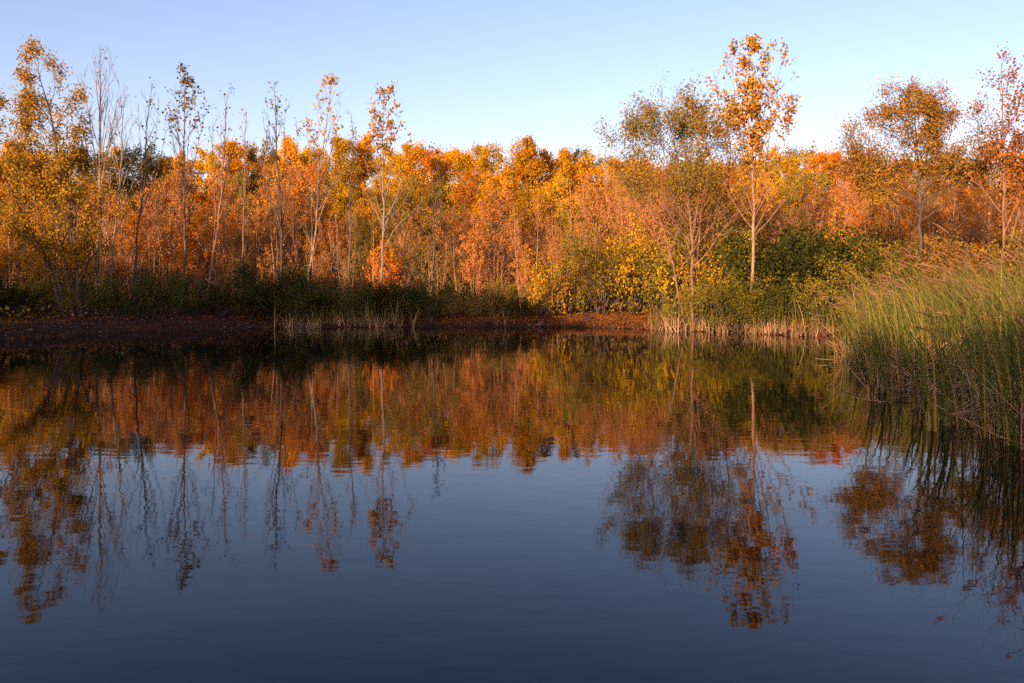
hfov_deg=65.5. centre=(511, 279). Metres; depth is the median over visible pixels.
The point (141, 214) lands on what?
sapling
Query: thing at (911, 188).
maple tree
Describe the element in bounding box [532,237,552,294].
sapling
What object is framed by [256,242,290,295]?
sapling
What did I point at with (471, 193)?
maple tree
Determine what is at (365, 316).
cattail clump
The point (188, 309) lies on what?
shrub
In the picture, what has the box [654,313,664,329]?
cattail clump
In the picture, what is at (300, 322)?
cattail clump
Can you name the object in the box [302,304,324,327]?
cattail clump
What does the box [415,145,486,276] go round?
maple tree
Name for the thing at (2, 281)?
shrub
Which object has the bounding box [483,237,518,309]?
sapling
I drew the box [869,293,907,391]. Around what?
reed plant
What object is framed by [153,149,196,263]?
poplar tree
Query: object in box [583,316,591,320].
stone
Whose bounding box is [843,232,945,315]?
shrub
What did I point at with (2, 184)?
maple tree
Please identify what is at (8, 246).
sapling
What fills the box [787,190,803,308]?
sapling
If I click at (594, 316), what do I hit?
leaf litter
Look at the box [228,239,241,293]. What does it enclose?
sapling
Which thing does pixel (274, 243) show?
sapling
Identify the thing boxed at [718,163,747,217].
maple tree
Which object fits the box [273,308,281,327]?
cattail clump
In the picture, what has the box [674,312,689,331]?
cattail clump
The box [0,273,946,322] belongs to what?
undergrowth
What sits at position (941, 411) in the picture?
reed plant
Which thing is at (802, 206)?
sapling
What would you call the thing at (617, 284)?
sapling
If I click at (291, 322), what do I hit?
cattail clump
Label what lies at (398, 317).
cattail clump
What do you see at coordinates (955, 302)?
reed bed
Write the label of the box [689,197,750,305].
sapling
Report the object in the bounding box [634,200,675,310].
sapling
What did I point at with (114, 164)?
maple tree
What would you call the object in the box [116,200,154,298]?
sapling
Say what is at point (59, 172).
cottonwood tree
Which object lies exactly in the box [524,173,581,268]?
maple tree
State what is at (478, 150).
maple tree
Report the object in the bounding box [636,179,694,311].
sapling
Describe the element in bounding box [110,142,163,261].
maple tree
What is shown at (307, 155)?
maple tree
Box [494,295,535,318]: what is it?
shrub
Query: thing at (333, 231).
sapling
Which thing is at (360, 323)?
cattail clump
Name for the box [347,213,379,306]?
sapling
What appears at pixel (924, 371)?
reed plant
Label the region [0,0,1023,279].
sky
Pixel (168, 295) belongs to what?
shrub
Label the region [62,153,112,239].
maple tree
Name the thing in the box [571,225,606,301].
sapling
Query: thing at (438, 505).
water
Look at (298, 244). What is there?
sapling
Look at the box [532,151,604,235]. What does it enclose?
maple tree
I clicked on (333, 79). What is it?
poplar tree
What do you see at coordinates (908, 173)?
poplar tree
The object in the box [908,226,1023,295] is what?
shrub
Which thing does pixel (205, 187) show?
maple tree
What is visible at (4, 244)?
sapling
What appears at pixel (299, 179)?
maple tree
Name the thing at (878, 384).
reed plant
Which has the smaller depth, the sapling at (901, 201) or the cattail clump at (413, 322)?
the cattail clump at (413, 322)
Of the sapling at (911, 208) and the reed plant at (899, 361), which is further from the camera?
the sapling at (911, 208)
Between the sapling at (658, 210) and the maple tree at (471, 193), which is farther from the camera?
the maple tree at (471, 193)
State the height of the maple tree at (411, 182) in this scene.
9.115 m
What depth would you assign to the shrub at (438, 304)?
34.77 m
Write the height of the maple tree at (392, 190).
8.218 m
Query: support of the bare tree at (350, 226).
on the ground
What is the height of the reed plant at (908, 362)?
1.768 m
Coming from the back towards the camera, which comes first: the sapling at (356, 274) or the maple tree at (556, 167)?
the maple tree at (556, 167)
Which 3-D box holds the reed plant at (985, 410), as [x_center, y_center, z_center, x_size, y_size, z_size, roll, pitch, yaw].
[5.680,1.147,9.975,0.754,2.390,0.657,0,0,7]
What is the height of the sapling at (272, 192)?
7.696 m
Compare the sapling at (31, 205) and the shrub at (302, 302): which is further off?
the sapling at (31, 205)
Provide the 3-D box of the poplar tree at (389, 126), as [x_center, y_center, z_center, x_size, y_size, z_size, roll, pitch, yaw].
[-5.073,-3.529,35.390,3.442,10.557,2.442,0,0,0]
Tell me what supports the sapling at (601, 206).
on the ground
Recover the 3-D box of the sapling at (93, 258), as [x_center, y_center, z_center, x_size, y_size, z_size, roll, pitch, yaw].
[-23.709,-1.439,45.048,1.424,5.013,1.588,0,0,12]
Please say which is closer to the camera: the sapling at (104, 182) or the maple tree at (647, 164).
the sapling at (104, 182)
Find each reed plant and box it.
[812,314,837,362]
[820,292,900,404]
[826,292,878,401]
[828,300,847,355]
[829,305,849,358]
[830,303,853,363]
[834,296,865,363]
[834,311,853,367]
[841,307,876,380]
[842,318,860,379]
[843,284,887,386]
[846,306,876,384]
[847,301,870,368]
[847,308,905,388]
[852,298,886,392]
[863,303,952,420]
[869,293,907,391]
[873,308,918,408]
[875,305,890,377]
[888,305,923,412]
[889,319,918,399]
[891,286,931,393]
[896,322,933,430]
[898,287,963,426]
[902,282,959,418]
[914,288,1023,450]
[944,279,993,438]
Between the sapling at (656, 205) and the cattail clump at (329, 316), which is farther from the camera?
the sapling at (656, 205)
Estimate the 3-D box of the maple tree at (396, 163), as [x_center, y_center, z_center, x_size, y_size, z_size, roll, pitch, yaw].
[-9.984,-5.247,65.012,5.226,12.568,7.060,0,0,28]
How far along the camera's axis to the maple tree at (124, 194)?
54.78 m
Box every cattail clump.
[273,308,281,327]
[278,303,301,327]
[282,306,296,327]
[296,309,308,327]
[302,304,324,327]
[310,307,326,327]
[321,303,343,324]
[324,304,336,323]
[333,291,349,326]
[347,310,358,326]
[350,304,364,325]
[355,299,376,324]
[356,299,375,326]
[363,300,379,326]
[371,301,388,326]
[375,307,390,326]
[376,307,393,323]
[388,291,399,325]
[389,301,402,326]
[408,306,418,326]
[642,294,666,329]
[654,306,669,329]
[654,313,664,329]
[655,288,687,331]
[660,296,682,330]
[661,298,690,327]
[671,298,701,331]
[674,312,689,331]
[682,302,703,331]
[695,301,716,331]
[706,303,732,330]
[709,304,727,332]
[740,298,774,333]
[741,308,766,333]
[742,307,765,333]
[757,301,786,331]
[764,293,798,333]
[767,311,789,334]
[784,318,799,336]
[788,286,828,335]
[788,309,813,336]
[794,304,805,331]
[805,300,828,336]
[810,300,839,330]
[813,310,836,333]
[819,300,842,331]
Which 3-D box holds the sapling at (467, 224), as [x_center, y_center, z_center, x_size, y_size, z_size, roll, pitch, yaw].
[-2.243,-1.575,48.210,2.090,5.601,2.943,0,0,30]
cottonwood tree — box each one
[0,34,139,316]
[685,33,818,320]
[948,41,1023,290]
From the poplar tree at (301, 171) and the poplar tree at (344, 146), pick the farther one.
the poplar tree at (344, 146)
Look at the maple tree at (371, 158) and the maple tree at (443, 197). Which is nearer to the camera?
the maple tree at (443, 197)
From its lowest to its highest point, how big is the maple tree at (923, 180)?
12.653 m
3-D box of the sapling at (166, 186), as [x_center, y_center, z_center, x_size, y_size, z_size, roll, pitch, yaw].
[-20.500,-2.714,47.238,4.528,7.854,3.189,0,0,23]
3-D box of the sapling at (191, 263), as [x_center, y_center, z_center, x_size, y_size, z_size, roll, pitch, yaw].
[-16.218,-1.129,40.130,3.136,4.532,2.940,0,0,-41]
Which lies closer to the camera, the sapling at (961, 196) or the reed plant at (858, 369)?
the reed plant at (858, 369)
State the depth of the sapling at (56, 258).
41.87 m
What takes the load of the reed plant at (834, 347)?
in the water
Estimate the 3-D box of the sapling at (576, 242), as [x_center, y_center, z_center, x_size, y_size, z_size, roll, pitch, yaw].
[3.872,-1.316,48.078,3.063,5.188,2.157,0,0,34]
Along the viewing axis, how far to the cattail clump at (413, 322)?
33.77 m
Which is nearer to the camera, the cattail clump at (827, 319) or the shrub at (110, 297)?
the cattail clump at (827, 319)
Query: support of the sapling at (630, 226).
on the ground
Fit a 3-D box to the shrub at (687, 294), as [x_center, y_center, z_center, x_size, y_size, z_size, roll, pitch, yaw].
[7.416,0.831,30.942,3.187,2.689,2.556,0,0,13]
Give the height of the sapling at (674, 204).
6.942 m
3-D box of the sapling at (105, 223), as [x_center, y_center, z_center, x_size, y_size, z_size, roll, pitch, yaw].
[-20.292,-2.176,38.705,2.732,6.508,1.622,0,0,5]
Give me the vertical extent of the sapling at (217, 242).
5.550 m
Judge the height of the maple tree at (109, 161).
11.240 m
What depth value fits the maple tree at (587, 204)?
54.42 m
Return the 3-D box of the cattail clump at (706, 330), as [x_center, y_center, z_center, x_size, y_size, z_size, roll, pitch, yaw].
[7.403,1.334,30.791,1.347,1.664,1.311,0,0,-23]
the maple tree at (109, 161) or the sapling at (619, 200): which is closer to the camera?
the sapling at (619, 200)
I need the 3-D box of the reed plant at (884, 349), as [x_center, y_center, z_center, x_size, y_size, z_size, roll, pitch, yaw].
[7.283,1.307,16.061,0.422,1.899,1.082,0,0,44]
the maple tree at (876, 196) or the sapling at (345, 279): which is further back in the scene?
the maple tree at (876, 196)
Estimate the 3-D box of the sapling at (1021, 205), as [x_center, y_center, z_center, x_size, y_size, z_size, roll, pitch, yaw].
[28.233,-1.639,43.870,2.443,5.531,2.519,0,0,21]
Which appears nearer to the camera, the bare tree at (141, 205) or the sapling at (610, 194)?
the bare tree at (141, 205)
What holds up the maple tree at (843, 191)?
on the ground
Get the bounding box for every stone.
[537,321,544,326]
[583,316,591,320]
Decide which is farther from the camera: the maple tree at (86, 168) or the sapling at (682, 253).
the maple tree at (86, 168)
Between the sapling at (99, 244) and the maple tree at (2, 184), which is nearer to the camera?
the sapling at (99, 244)
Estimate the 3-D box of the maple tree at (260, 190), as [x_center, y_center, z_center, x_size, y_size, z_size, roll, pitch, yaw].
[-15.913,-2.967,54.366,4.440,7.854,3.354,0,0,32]
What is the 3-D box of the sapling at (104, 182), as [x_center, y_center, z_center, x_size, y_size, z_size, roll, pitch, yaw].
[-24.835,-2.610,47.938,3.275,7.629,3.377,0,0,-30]
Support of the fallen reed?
on the water
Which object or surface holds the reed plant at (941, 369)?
in the water
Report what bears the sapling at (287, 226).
on the ground
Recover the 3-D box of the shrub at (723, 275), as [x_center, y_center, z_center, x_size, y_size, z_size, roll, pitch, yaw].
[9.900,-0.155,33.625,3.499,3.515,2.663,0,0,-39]
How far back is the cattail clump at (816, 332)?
28.00 m
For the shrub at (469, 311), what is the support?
on the ground
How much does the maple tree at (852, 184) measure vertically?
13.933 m
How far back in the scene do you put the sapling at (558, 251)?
38.99 m
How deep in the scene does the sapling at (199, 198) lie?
42.24 m
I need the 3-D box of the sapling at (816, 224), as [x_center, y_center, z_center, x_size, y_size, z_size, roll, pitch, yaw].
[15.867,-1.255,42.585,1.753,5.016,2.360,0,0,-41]
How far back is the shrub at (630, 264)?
36.08 m
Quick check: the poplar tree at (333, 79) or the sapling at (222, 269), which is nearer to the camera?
the poplar tree at (333, 79)
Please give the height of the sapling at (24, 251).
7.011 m
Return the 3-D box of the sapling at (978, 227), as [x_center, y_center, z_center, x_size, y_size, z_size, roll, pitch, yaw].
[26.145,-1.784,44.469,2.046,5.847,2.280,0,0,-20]
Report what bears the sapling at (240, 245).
on the ground
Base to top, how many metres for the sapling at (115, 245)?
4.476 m
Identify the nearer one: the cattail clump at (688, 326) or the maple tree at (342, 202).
the cattail clump at (688, 326)
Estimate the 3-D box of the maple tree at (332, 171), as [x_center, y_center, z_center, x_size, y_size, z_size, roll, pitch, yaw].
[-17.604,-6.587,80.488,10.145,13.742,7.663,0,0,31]
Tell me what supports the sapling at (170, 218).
on the ground
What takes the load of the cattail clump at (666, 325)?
on the ground
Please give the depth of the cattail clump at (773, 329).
29.04 m
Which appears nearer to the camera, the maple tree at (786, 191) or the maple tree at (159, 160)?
the maple tree at (786, 191)
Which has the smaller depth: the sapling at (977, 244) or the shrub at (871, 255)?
the shrub at (871, 255)
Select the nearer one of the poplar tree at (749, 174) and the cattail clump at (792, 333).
the cattail clump at (792, 333)
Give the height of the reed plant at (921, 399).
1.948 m
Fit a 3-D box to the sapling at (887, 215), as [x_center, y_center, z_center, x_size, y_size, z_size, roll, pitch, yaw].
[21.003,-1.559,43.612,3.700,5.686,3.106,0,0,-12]
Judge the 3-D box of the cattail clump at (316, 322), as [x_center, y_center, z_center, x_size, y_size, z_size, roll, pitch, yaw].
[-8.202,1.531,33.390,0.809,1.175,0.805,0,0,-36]
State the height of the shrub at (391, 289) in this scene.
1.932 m
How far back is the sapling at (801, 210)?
42.58 m
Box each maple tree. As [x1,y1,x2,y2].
[0,137,51,282]
[0,170,22,249]
[1,168,39,285]
[9,153,66,249]
[26,146,79,209]
[28,146,117,275]
[41,185,108,268]
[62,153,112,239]
[65,142,140,230]
[82,153,128,275]
[105,143,168,283]
[108,187,150,286]
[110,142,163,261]
[121,184,168,269]
[125,152,175,280]
[130,153,201,241]
[159,165,199,276]
[163,143,254,281]
[176,149,238,214]
[190,182,240,283]
[218,143,282,241]
[224,168,254,287]
[236,136,288,281]
[239,153,303,277]
[252,182,302,280]
[256,144,345,270]
[268,144,338,280]
[271,163,334,273]
[298,156,351,291]
[304,150,374,267]
[315,153,392,281]
[318,187,374,264]
[345,139,427,264]
[345,145,452,255]
[345,174,407,291]
[377,167,438,285]
[392,139,457,289]
[393,144,457,264]
[408,177,461,290]
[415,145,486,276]
[425,147,511,287]
[439,142,497,283]
[440,141,522,273]
[440,165,489,297]
[462,169,546,285]
[482,137,549,291]
[488,153,536,283]
[503,189,565,290]
[520,155,574,234]
[524,145,585,259]
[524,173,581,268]
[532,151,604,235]
[547,145,618,213]
[548,145,584,261]
[565,176,602,291]
[574,153,621,279]
[585,153,643,220]
[587,175,626,293]
[591,161,623,216]
[605,166,663,293]
[632,157,674,220]
[656,162,686,279]
[658,160,685,200]
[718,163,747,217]
[749,165,786,278]
[753,154,787,287]
[755,143,793,224]
[766,150,814,221]
[772,171,811,224]
[776,147,839,223]
[777,143,816,217]
[786,148,869,238]
[788,167,855,238]
[803,149,889,251]
[808,173,864,236]
[831,160,873,220]
[834,145,915,241]
[858,178,901,242]
[864,161,889,241]
[871,182,934,244]
[892,163,983,255]
[904,157,940,227]
[927,177,959,234]
[939,184,998,260]
[947,160,1010,246]
[965,158,1020,269]
[972,177,1021,257]
[991,159,1022,227]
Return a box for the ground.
[0,279,1022,422]
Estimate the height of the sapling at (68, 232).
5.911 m
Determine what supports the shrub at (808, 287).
on the ground
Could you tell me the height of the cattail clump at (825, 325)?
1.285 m
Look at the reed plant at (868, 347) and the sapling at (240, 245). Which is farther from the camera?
the sapling at (240, 245)
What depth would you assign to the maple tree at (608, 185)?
58.19 m
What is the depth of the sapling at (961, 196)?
43.71 m
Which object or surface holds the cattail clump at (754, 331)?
on the ground
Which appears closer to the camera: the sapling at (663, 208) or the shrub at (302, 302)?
the shrub at (302, 302)
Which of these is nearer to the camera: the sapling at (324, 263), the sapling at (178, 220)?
the sapling at (324, 263)
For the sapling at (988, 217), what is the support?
on the ground
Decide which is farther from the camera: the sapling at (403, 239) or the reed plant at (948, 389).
the sapling at (403, 239)
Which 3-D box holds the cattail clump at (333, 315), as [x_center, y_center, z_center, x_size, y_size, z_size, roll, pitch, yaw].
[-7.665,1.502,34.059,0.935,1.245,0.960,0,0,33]
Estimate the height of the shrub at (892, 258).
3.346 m
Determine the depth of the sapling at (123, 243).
41.80 m
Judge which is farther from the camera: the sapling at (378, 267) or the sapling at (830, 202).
the sapling at (830, 202)
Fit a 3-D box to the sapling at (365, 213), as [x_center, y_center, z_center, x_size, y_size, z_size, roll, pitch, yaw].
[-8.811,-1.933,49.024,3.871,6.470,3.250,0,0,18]
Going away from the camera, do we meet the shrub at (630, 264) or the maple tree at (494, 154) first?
the shrub at (630, 264)
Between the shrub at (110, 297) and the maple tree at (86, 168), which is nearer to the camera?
the shrub at (110, 297)
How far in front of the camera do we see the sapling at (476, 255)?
39.10 m
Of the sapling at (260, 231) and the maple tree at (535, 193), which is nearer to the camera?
the sapling at (260, 231)
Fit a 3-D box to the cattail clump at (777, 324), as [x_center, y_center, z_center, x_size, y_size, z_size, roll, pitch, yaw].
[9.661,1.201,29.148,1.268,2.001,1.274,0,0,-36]
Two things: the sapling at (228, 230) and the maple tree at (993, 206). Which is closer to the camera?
the sapling at (228, 230)
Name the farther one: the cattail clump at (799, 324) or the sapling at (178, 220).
the sapling at (178, 220)
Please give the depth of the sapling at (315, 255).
43.29 m
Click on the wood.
(192, 276)
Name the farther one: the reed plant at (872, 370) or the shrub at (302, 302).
the shrub at (302, 302)
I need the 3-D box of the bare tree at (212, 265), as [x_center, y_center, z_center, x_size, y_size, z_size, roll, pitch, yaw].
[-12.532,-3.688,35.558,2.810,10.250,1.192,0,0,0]
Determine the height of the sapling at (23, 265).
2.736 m
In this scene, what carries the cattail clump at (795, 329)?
on the ground
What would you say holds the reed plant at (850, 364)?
in the water
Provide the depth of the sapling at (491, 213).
42.05 m
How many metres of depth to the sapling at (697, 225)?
37.65 m
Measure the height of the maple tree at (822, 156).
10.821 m
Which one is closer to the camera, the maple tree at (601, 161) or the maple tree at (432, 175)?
the maple tree at (601, 161)
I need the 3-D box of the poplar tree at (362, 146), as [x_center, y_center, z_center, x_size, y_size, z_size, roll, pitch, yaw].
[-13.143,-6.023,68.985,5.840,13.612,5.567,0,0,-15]
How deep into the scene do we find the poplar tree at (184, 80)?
34.67 m
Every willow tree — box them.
[587,70,765,330]
[705,116,762,309]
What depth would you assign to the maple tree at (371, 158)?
80.36 m
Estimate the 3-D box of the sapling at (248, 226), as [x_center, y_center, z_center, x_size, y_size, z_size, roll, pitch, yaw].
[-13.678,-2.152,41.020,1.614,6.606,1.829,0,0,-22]
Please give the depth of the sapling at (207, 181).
48.89 m
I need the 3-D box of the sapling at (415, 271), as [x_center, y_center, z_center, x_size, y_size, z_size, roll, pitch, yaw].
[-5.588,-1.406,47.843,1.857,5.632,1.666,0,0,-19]
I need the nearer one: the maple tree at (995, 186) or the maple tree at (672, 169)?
the maple tree at (995, 186)
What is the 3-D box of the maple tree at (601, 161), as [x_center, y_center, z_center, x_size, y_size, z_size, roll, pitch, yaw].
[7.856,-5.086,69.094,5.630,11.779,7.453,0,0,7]
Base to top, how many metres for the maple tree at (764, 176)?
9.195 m
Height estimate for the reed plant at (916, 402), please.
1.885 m
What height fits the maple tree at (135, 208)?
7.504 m
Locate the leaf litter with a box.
[0,302,846,338]
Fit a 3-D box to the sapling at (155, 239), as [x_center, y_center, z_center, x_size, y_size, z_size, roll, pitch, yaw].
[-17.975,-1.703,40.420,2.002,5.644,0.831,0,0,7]
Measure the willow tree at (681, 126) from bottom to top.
10.516 m
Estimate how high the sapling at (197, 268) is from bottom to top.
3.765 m
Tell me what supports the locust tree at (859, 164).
on the ground
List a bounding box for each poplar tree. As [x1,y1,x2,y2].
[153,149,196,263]
[159,62,216,309]
[211,138,260,281]
[245,81,307,312]
[257,134,315,263]
[284,73,359,318]
[320,134,381,286]
[337,132,387,286]
[361,80,434,315]
[389,141,450,279]
[492,135,566,276]
[735,157,766,234]
[882,157,924,214]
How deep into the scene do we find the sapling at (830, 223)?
40.49 m
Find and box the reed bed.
[808,223,1023,444]
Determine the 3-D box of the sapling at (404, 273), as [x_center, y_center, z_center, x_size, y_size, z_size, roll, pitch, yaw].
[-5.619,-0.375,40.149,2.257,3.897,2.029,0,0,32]
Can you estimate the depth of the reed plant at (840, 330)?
20.78 m
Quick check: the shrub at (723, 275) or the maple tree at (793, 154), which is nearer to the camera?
the shrub at (723, 275)
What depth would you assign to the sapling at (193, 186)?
48.55 m
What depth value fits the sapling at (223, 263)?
41.07 m
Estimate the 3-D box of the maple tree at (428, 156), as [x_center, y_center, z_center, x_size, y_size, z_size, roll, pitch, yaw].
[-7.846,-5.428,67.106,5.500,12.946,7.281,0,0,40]
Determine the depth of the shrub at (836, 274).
29.71 m
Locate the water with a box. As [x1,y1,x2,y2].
[0,327,1023,682]
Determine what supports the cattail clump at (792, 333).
on the ground
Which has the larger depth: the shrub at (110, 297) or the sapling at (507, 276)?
the sapling at (507, 276)
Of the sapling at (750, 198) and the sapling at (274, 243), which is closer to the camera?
the sapling at (274, 243)
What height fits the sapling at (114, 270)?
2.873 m
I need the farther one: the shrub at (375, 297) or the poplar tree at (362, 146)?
the poplar tree at (362, 146)
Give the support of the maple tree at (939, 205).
on the ground
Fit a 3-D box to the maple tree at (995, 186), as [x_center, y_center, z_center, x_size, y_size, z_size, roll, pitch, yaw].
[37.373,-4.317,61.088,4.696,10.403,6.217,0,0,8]
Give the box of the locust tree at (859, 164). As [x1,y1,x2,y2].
[815,71,1016,293]
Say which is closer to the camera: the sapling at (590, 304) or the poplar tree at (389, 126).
the poplar tree at (389, 126)
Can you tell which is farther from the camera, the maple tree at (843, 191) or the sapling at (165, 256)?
the maple tree at (843, 191)
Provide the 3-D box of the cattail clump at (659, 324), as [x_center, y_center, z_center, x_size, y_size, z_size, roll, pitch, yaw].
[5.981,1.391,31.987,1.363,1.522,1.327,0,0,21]
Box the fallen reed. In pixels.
[836,352,917,402]
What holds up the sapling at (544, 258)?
on the ground
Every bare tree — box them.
[72,44,153,314]
[115,77,170,308]
[202,83,263,310]
[340,108,361,315]
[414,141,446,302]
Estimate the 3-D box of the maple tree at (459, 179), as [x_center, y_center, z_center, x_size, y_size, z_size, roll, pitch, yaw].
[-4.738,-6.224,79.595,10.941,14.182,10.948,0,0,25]
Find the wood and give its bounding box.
[0,156,999,294]
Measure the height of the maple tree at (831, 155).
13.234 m
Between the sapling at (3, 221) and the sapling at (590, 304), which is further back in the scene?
the sapling at (3, 221)
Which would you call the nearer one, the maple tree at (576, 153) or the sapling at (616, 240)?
the sapling at (616, 240)
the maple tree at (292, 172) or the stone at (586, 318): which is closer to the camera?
the stone at (586, 318)
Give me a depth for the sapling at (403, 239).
42.22 m
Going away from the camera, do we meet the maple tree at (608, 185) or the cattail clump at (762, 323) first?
the cattail clump at (762, 323)
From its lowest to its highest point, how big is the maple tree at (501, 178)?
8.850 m
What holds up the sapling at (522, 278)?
on the ground
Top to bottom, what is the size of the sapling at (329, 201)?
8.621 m
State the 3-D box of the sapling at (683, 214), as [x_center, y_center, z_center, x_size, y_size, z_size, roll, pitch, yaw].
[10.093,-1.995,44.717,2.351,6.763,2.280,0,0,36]
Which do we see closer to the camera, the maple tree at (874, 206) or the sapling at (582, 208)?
the sapling at (582, 208)
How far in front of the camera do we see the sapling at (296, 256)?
40.31 m
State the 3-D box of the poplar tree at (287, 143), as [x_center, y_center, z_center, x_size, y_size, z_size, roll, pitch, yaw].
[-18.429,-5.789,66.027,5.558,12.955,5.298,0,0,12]
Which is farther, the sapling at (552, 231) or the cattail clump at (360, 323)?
the sapling at (552, 231)
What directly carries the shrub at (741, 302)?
on the ground
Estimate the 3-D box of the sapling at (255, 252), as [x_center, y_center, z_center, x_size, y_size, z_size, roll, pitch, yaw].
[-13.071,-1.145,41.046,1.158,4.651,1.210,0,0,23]
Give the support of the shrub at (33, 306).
on the ground
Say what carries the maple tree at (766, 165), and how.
on the ground
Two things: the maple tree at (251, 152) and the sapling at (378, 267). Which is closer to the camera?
the sapling at (378, 267)
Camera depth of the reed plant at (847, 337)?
19.03 m
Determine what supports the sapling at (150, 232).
on the ground
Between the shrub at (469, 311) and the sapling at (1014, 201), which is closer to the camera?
the shrub at (469, 311)
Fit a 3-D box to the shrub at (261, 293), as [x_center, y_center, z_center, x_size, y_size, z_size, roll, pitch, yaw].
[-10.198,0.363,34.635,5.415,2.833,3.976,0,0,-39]
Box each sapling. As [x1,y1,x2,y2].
[0,169,47,291]
[0,174,42,288]
[0,181,18,293]
[0,198,22,286]
[0,209,20,296]
[0,233,16,294]
[13,249,44,289]
[20,197,64,287]
[33,205,93,283]
[34,189,110,294]
[35,248,75,297]
[38,226,65,296]
[66,169,117,290]
[69,229,91,292]
[76,171,120,293]
[78,218,104,290]
[86,221,132,291]
[87,189,109,299]
[88,189,141,295]
[92,247,123,291]
[101,195,140,291]
[111,208,180,285]
[114,208,155,298]
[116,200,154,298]
[119,177,160,287]
[119,219,146,301]
[127,168,197,288]
[141,195,176,292]
[146,169,212,290]
[151,190,189,288]
[151,252,180,288]
[152,213,230,300]
[156,195,194,281]
[161,167,185,279]
[177,184,242,298]
[192,165,240,295]
[194,231,203,300]
[195,194,232,296]
[204,168,255,291]
[206,212,250,288]
[212,186,242,292]
[212,254,234,294]
[225,231,254,283]
[226,209,257,291]
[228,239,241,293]
[235,176,261,289]
[235,193,269,284]
[247,214,265,290]
[250,172,294,283]
[252,213,278,281]
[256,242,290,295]
[259,187,285,289]
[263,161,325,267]
[268,191,303,281]
[274,159,354,291]
[285,240,301,300]
[285,252,303,287]
[287,206,310,301]
[299,217,331,294]
[307,234,324,292]
[311,251,334,296]
[313,219,352,298]
[324,200,355,295]
[326,214,353,305]
[329,202,359,300]
[337,255,359,306]
[340,196,400,288]
[342,236,368,303]
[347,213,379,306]
[362,240,402,304]
[363,185,390,312]
[364,245,389,294]
[370,192,435,280]
[384,235,418,309]
[388,208,421,293]
[392,222,421,302]
[405,210,431,287]
[409,205,439,292]
[414,242,451,309]
[424,235,448,314]
[430,199,465,293]
[435,237,452,297]
[443,234,468,310]
[447,220,470,309]
[454,213,491,314]
[456,230,478,300]
[459,196,523,300]
[459,208,499,297]
[470,182,538,294]
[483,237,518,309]
[483,247,504,309]
[500,250,514,298]
[507,194,545,310]
[510,238,536,309]
[511,211,539,293]
[515,239,536,296]
[526,192,563,300]
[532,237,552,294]
[532,253,554,304]
[538,194,573,309]
[540,203,593,303]
[547,235,589,311]
[553,221,592,296]
[564,175,588,302]
[567,186,614,310]
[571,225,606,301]
[575,170,646,309]
[575,252,599,308]
[600,164,640,298]
[600,177,629,306]
[602,190,646,309]
[606,237,636,308]
[611,194,626,307]
[613,161,682,297]
[618,176,677,310]
[619,210,644,300]
[629,232,651,306]
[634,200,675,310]
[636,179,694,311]
[641,200,672,295]
[648,209,689,310]
[658,183,701,252]
[659,157,727,228]
[668,199,696,311]
[677,185,728,308]
[678,192,705,255]
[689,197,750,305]
[691,168,751,288]
[704,181,740,284]
[708,187,760,280]
[724,180,781,270]
[730,190,763,250]
[743,172,780,245]
[745,179,785,301]
[755,199,788,282]
[757,176,819,269]
[760,190,826,306]
[774,193,795,228]
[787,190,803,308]
[789,191,852,240]
[796,212,827,241]
[804,185,853,238]
[812,198,846,242]
[819,195,845,246]
[824,229,852,303]
[829,168,872,252]
[833,202,868,254]
[841,178,871,244]
[854,211,895,277]
[864,201,917,252]
[866,196,914,246]
[877,184,918,261]
[880,222,931,276]
[883,192,932,246]
[888,187,931,262]
[907,201,935,259]
[922,170,967,260]
[922,178,961,303]
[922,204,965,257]
[930,186,991,264]
[937,237,955,257]
[942,168,971,260]
[956,181,1006,250]
[960,195,998,272]
[970,240,987,273]
[976,164,1023,256]
[978,183,1000,248]
[987,208,1020,258]
[1005,202,1023,246]
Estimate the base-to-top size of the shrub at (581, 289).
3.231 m
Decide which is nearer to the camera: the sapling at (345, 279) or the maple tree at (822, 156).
the sapling at (345, 279)
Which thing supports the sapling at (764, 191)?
on the ground
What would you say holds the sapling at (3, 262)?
on the ground
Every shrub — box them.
[0,272,10,293]
[0,276,14,315]
[0,285,39,315]
[7,281,57,310]
[10,264,105,312]
[57,275,157,317]
[60,297,77,313]
[127,267,204,314]
[174,299,210,315]
[190,280,252,316]
[223,255,336,319]
[269,280,331,321]
[305,286,344,319]
[315,282,379,320]
[349,279,408,317]
[372,278,440,319]
[393,278,464,319]
[439,284,477,319]
[462,295,486,317]
[466,275,530,317]
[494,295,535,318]
[517,249,575,319]
[533,214,651,315]
[545,252,611,315]
[600,207,689,313]
[613,231,685,316]
[647,192,778,319]
[655,225,776,320]
[661,267,744,329]
[684,268,788,332]
[705,209,858,320]
[705,238,776,311]
[712,277,809,329]
[755,221,902,319]
[767,217,921,319]
[785,265,867,325]
[789,236,913,321]
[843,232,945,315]
[852,237,950,309]
[885,229,1011,299]
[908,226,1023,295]
[915,243,1023,307]
[977,236,1023,291]
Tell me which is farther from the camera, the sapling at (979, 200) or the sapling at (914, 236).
the sapling at (979, 200)
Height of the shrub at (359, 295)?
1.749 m
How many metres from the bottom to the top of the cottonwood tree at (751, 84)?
11.426 m
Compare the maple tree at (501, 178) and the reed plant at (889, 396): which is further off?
the maple tree at (501, 178)

